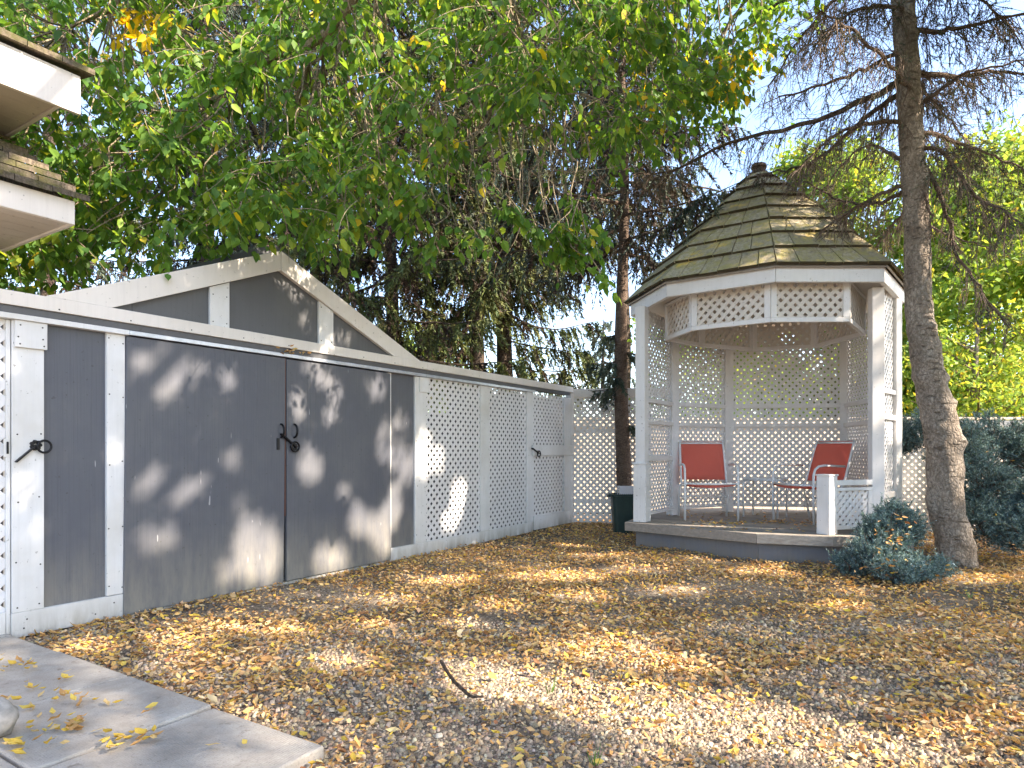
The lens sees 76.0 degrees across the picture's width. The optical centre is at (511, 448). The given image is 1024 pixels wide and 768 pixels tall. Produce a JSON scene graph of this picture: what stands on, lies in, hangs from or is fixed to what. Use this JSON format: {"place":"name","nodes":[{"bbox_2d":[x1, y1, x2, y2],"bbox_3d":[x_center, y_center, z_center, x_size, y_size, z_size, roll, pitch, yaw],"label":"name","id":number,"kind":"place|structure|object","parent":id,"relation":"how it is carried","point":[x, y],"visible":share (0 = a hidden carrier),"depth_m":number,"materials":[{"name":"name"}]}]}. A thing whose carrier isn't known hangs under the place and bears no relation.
{"place":"outdoors","nodes":[
{"label":"outdoors","id":0,"kind":"place"},
{"bbox_2d":[0,634,323,767],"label":"paving","id":1,"kind":"structure","parent":0,"point":[191,727],"depth_m":2.51,"materials":[{"name":"concrete"}]},
{"bbox_2d":[0,696,18,737],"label":"stone","id":2,"kind":"object","parent":1,"relation":"on","point":[9,713],"visible":1,"depth_m":2.39,"materials":[{"name":"white stone"}]},
{"bbox_2d":[3,738,16,741],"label":"fallen leaf","id":3,"kind":"object","parent":1,"relation":"on","point":[7,739],"visible":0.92,"depth_m":2.34,"materials":[{"name":"yellow plant"}]},
{"bbox_2d":[8,660,16,663],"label":"fallen leaf","id":4,"kind":"object","parent":1,"relation":"on","point":[12,662],"visible":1,"depth_m":3.21,"materials":[{"name":"yellow plant"}]},
{"bbox_2d":[11,696,21,699],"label":"fallen leaf","id":5,"kind":"object","parent":1,"relation":"on","point":[16,697],"visible":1,"depth_m":2.73,"materials":[{"name":"yellow plant"}]},
{"bbox_2d":[11,738,22,743],"bbox_3d":[-1.754,1.037,2.322,0.050,0.015,0.023,9,-12,3],"label":"fallen leaf","id":6,"kind":"object","parent":1,"relation":"on","point":[19,740],"visible":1,"depth_m":2.33,"materials":[{"name":"yellow plant"}]},
{"bbox_2d":[13,750,26,753],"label":"fallen leaf","id":7,"kind":"object","parent":1,"relation":"on","point":[19,752],"visible":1,"depth_m":2.25,"materials":[{"name":"yellow plant"}]},
{"bbox_2d":[19,704,34,708],"bbox_3d":[-1.962,1.042,2.650,0.058,0.016,0.025,0,0,-29],"label":"fallen leaf","id":8,"kind":"object","parent":1,"relation":"on","point":[24,706],"visible":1,"depth_m":2.65,"materials":[{"name":"yellow plant"}]},
{"bbox_2d":[59,688,65,695],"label":"fallen leaf","id":9,"kind":"object","parent":1,"relation":"on","point":[61,691],"visible":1,"depth_m":2.79,"materials":[{"name":"brown plant"}]},
{"bbox_2d":[70,694,76,699],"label":"fallen leaf","id":10,"kind":"object","parent":1,"relation":"on","point":[73,697],"visible":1,"depth_m":2.73,"materials":[{"name":"yellow plant"}]},
{"bbox_2d":[66,724,80,729],"bbox_3d":[-1.635,1.038,2.448,0.026,0.016,0.058,0,0,32],"label":"fallen leaf","id":11,"kind":"object","parent":1,"relation":"on","point":[72,727],"visible":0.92,"depth_m":2.45,"materials":[{"name":"brown plant"}]},
{"bbox_2d":[134,728,144,733],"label":"fallen leaf","id":12,"kind":"object","parent":1,"relation":"on","point":[139,730],"visible":1,"depth_m":2.41,"materials":[{"name":"yellow plant"}]},
{"bbox_2d":[145,702,157,707],"bbox_3d":[-1.467,1.047,2.670,0.025,0.012,0.055,13,19,33],"label":"fallen leaf","id":13,"kind":"object","parent":1,"relation":"on","point":[152,704],"visible":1,"depth_m":2.67,"materials":[{"name":"yellow plant"}]},
{"bbox_2d":[2,0,1023,416],"label":"sky","id":14,"kind":"structure","parent":0,"point":[724,178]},
{"bbox_2d":[22,469,1023,767],"bbox_3d":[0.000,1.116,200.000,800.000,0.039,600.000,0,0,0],"label":"ground","id":15,"kind":"structure","parent":0,"point":[324,591],"depth_m":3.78,"materials":[{"name":"beige gravel"}]},
{"bbox_2d":[0,27,94,251],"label":"house","id":16,"kind":"structure","parent":15,"relation":"on","point":[37,82],"depth_m":3.85,"materials":[{"name":"beige paint"}]},
{"bbox_2d":[3,0,179,295],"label":"spruce tree","id":17,"kind":"object","parent":15,"relation":"on","point":[41,291],"visible":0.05,"depth_m":10.78,"materials":[{"name":"green plant"}]},
{"bbox_2d":[57,0,318,293],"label":"spruce tree","id":18,"kind":"object","parent":15,"relation":"on","point":[234,11],"visible":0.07,"depth_m":12.61,"materials":[{"name":"green plant"}]},
{"bbox_2d":[0,245,428,637],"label":"garden shed","id":19,"kind":"structure","parent":15,"relation":"on","point":[187,434],"depth_m":4.76,"materials":[{"name":"grey wood"}]},
{"bbox_2d":[0,319,9,634],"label":"lattice gate","id":20,"kind":"structure","parent":19,"relation":"attached to","point":[5,484],"depth_m":3.77,"materials":[{"name":"white paint"}]},
{"bbox_2d":[122,336,295,614],"bbox_3d":[-2.171,0.176,4.866,0.082,1.836,1.363,0,0,33],"label":"door","id":21,"kind":"structure","parent":19,"relation":"in","point":[204,443],"depth_m":4.74,"materials":[{"name":"grey wood"}]},
{"bbox_2d":[284,359,390,580],"bbox_3d":[-1.510,0.175,5.901,0.082,1.826,1.235,0,0,33],"label":"door","id":22,"kind":"structure","parent":19,"relation":"in","point":[338,516],"depth_m":5.83,"materials":[{"name":"grey wood"}]},
{"bbox_2d":[162,0,384,329],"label":"spruce tree","id":23,"kind":"object","parent":15,"relation":"on","point":[264,147],"visible":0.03,"depth_m":14.93,"materials":[{"name":"green plant"}]},
{"bbox_2d":[299,731,307,735],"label":"fallen leaf","id":24,"kind":"object","parent":15,"relation":"on","point":[302,733],"visible":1,"depth_m":2.51,"materials":[{"name":"yellow plant"}]},
{"bbox_2d":[350,752,356,760],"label":"fallen leaf","id":25,"kind":"object","parent":15,"relation":"on","point":[353,756],"visible":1,"depth_m":2.32,"materials":[{"name":"yellow plant"}]},
{"bbox_2d":[252,0,546,402],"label":"spruce tree","id":26,"kind":"object","parent":15,"relation":"on","point":[393,322],"visible":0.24,"depth_m":11.89,"materials":[{"name":"green plant"}]},
{"bbox_2d":[399,719,404,730],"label":"fallen leaf","id":27,"kind":"object","parent":15,"relation":"on","point":[401,725],"visible":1,"depth_m":2.58,"materials":[{"name":"orange plant"}]},
{"bbox_2d":[0,0,843,304],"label":"leafy tree","id":28,"kind":"object","parent":15,"relation":"on","point":[156,140],"visible":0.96,"depth_m":5.01,"materials":[{"name":"green plant"}]},
{"bbox_2d":[404,316,488,412],"bbox_3d":[-3.499,-1.844,24.283,6.686,6.098,6.765,0,0,0],"label":"leafy tree","id":29,"kind":"object","parent":15,"relation":"on","point":[430,358],"depth_m":23.47,"materials":[{"name":"green plant"}]},
{"bbox_2d":[440,659,483,697],"bbox_3d":[-0.269,1.075,3.083,0.071,0.028,0.529,0,0,-26],"label":"stick","id":30,"kind":"object","parent":15,"relation":"on","point":[458,685],"visible":1,"depth_m":2.98,"materials":[{"name":"brown wood"}]},
{"bbox_2d":[369,0,606,415],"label":"spruce tree","id":31,"kind":"object","parent":15,"relation":"on","point":[476,307],"visible":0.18,"depth_m":13.50,"materials":[{"name":"green plant"}]},
{"bbox_2d":[426,388,561,539],"bbox_3d":[-0.280,0.177,8.547,0.065,1.845,3.895,0,0,33],"label":"board fence","id":32,"kind":"object","parent":15,"relation":"on","point":[428,455],"visible":0.08,"depth_m":8.49,"materials":[{"name":"white wood"}]},
{"bbox_2d":[426,362,573,553],"bbox_3d":[-0.018,0.106,8.320,0.120,2.027,3.410,0,0,33],"label":"lattice fence","id":33,"kind":"object","parent":15,"relation":"on","point":[485,382],"visible":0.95,"depth_m":7.73,"materials":[{"name":"beige paint"}]},
{"bbox_2d":[531,393,571,529],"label":"garden gate","id":34,"kind":"structure","parent":33,"relation":"attached to","point":[563,451],"depth_m":9.20,"materials":[{"name":"white paint"}]},
{"bbox_2d":[426,2,601,414],"bbox_3d":[-0.010,-5.145,14.611,4.322,12.710,3.811,0,0,-39],"label":"spruce tree","id":35,"kind":"object","parent":15,"relation":"on","point":[503,355],"visible":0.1,"depth_m":14.26,"materials":[{"name":"green plant"}]},
{"bbox_2d":[514,700,523,704],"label":"fallen leaf","id":36,"kind":"object","parent":15,"relation":"on","point":[519,702],"visible":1,"depth_m":2.83,"materials":[{"name":"orange plant"}]},
{"bbox_2d":[514,747,526,752],"bbox_3d":[0.032,1.092,2.371,0.059,0.011,0.027,0,0,28],"label":"fallen leaf","id":37,"kind":"object","parent":15,"relation":"on","point":[519,748],"visible":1,"depth_m":2.38,"materials":[{"name":"yellow plant"}]},
{"bbox_2d":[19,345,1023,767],"bbox_3d":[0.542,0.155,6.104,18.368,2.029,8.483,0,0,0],"label":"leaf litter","id":38,"kind":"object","parent":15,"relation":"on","point":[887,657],"visible":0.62,"depth_m":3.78,"materials":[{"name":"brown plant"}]},
{"bbox_2d":[547,372,581,416],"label":"spruce tree","id":39,"kind":"object","parent":15,"relation":"on","point":[558,384],"visible":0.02,"depth_m":59.95,"materials":[{"name":"green plant"}]},
{"bbox_2d":[557,319,634,463],"bbox_3d":[5.333,-2.991,35.878,6.306,9.018,6.311,0,0,26],"label":"spruce tree","id":40,"kind":"object","parent":15,"relation":"on","point":[607,326],"visible":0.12,"depth_m":35.78,"materials":[{"name":"green plant"}]},
{"bbox_2d":[593,758,603,763],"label":"fallen leaf","id":41,"kind":"object","parent":15,"relation":"on","point":[601,761],"visible":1,"depth_m":2.29,"materials":[{"name":"yellow plant"}]},
{"bbox_2d":[456,0,762,486],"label":"spruce tree","id":42,"kind":"object","parent":15,"relation":"on","point":[624,242],"visible":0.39,"depth_m":9.27,"materials":[{"name":"green plant"}]},
{"bbox_2d":[606,493,632,533],"bbox_3d":[1.454,0.859,8.720,0.388,0.523,0.315,0,0,0],"label":"waste bin","id":43,"kind":"object","parent":15,"relation":"on","point":[622,508],"visible":0.8,"depth_m":8.60,"materials":[{"name":"green plastic"}]},
{"bbox_2d":[617,486,632,493],"bbox_3d":[1.525,0.585,8.710,0.220,0.172,0.208,0,0,0],"label":"basket","id":44,"kind":"object","parent":43,"relation":"in","point":[624,489],"visible":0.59,"depth_m":8.61,"materials":[{"name":"white plastic"}]},
{"bbox_2d":[573,387,682,522],"bbox_3d":[1.686,0.117,9.630,1.590,2.005,0.085,0,0,10],"label":"lattice fence","id":45,"kind":"object","parent":15,"relation":"on","point":[581,394],"visible":0.46,"depth_m":9.70,"materials":[{"name":"beige paint"}]},
{"bbox_2d":[557,8,704,412],"bbox_3d":[3.103,-6.096,17.801,4.147,14.609,4.345,0,0,-28],"label":"spruce tree","id":46,"kind":"object","parent":15,"relation":"on","point":[629,335],"visible":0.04,"depth_m":17.38,"materials":[{"name":"green plant"}]},
{"bbox_2d":[681,758,694,761],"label":"fallen leaf","id":47,"kind":"object","parent":15,"relation":"on","point":[688,759],"visible":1,"depth_m":2.32,"materials":[{"name":"plant"}]},
{"bbox_2d":[728,748,739,753],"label":"fallen leaf","id":48,"kind":"object","parent":15,"relation":"on","point":[736,750],"visible":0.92,"depth_m":2.39,"materials":[{"name":"yellow plant"}]},
{"bbox_2d":[627,317,866,416],"bbox_3d":[5.761,-2.126,16.886,6.462,6.661,6.902,0,0,0],"label":"leafy tree","id":49,"kind":"object","parent":15,"relation":"on","point":[737,363],"visible":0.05,"depth_m":16.77,"materials":[{"name":"green plant"}]},
{"bbox_2d":[752,736,762,743],"bbox_3d":[0.929,1.102,2.473,0.022,0.018,0.053,0,0,-11],"label":"fallen leaf","id":50,"kind":"object","parent":15,"relation":"on","point":[755,739],"visible":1,"depth_m":2.48,"materials":[{"name":"yellow plant"}]},
{"bbox_2d":[545,591,972,765],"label":"fallen leaves","id":51,"kind":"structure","parent":15,"relation":"on","point":[593,762],"depth_m":2.30,"materials":[{"name":"brown plant"}]},
{"bbox_2d":[624,162,925,563],"bbox_3d":[3.094,-1.127,7.853,3.136,4.535,3.247,0,0,36],"label":"gazebo","id":52,"kind":"object","parent":15,"relation":"on","point":[750,272],"visible":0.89,"depth_m":7.36,"materials":[{"name":"white paint"}]},
{"bbox_2d":[678,441,738,520],"bbox_3d":[2.342,0.371,7.904,0.627,0.934,0.700,0,0,6],"label":"patio chair","id":53,"kind":"object","parent":52,"relation":"on","point":[702,460],"visible":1,"depth_m":8.12,"materials":[{"name":"red fabric"}]},
{"bbox_2d":[742,477,787,518],"bbox_3d":[3.110,0.598,8.060,0.321,0.475,0.462,0,0,-45],"label":"side table","id":54,"kind":"object","parent":52,"relation":"on","point":[752,479],"visible":0.94,"depth_m":8.01,"materials":[{"name":"white metal"}]},
{"bbox_2d":[771,440,855,524],"bbox_3d":[3.483,0.371,7.558,0.700,0.934,0.627,0,0,-22],"label":"patio chair","id":55,"kind":"object","parent":52,"relation":"on","point":[831,457],"visible":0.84,"depth_m":7.63,"materials":[{"name":"red fabric"}]},
{"bbox_2d":[574,417,1023,512],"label":"board fence","id":56,"kind":"object","parent":15,"relation":"on","point":[758,462],"visible":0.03,"depth_m":11.19,"materials":[{"name":"white wood"}]},
{"bbox_2d":[601,0,1023,569],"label":"spruce tree","id":57,"kind":"object","parent":15,"relation":"on","point":[945,442],"visible":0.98,"depth_m":6.09,"materials":[{"name":"brown plant"}]},
{"bbox_2d":[710,121,966,416],"bbox_3d":[9.136,-4.127,19.142,8.359,10.660,7.326,0,0,0],"label":"leafy tree","id":58,"kind":"object","parent":15,"relation":"on","point":[847,183],"visible":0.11,"depth_m":18.20,"materials":[{"name":"green plant"}]},
{"bbox_2d":[826,492,962,585],"bbox_3d":[3.351,0.821,5.685,1.064,0.845,0.872,0,0,-29],"label":"blue spruce","id":59,"kind":"object","parent":15,"relation":"on","point":[860,552],"visible":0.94,"depth_m":5.64,"materials":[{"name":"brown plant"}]},
{"bbox_2d":[911,698,925,707],"bbox_3d":[1.734,1.084,2.796,0.028,0.024,0.062,1,1,-35],"label":"fallen leaf","id":60,"kind":"object","parent":15,"relation":"on","point":[918,702],"visible":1,"depth_m":2.80,"materials":[{"name":"brown plant"}]},
{"bbox_2d":[851,421,1023,532],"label":"lattice fence","id":61,"kind":"object","parent":15,"relation":"on","point":[915,485],"visible":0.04,"depth_m":8.65,"materials":[{"name":"white paint"}]},
{"bbox_2d":[855,109,1023,416],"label":"leafy tree","id":62,"kind":"object","parent":15,"relation":"on","point":[1014,284],"visible":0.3,"depth_m":16.96,"materials":[{"name":"green plant"}]},
{"bbox_2d":[891,190,1023,375],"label":"leafy tree","id":63,"kind":"object","parent":15,"relation":"on","point":[933,279],"visible":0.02,"depth_m":22.38,"materials":[{"name":"green plant"}]},
{"bbox_2d":[902,407,1023,555],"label":"blue spruce","id":64,"kind":"object","parent":15,"relation":"on","point":[986,500],"visible":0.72,"depth_m":6.67,"materials":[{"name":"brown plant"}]},
{"bbox_2d":[902,291,1023,416],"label":"leafy tree","id":65,"kind":"object","parent":15,"relation":"on","point":[975,389],"visible":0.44,"depth_m":14.76,"materials":[{"name":"green plant"}]},
{"bbox_2d":[979,664,988,672],"bbox_3d":[2.292,1.069,3.183,0.026,0.023,0.059,2,8,-18],"label":"fallen leaf","id":66,"kind":"object","parent":15,"relation":"on","point":[983,668],"visible":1,"depth_m":3.19,"materials":[{"name":"brown plant"}]}
]}

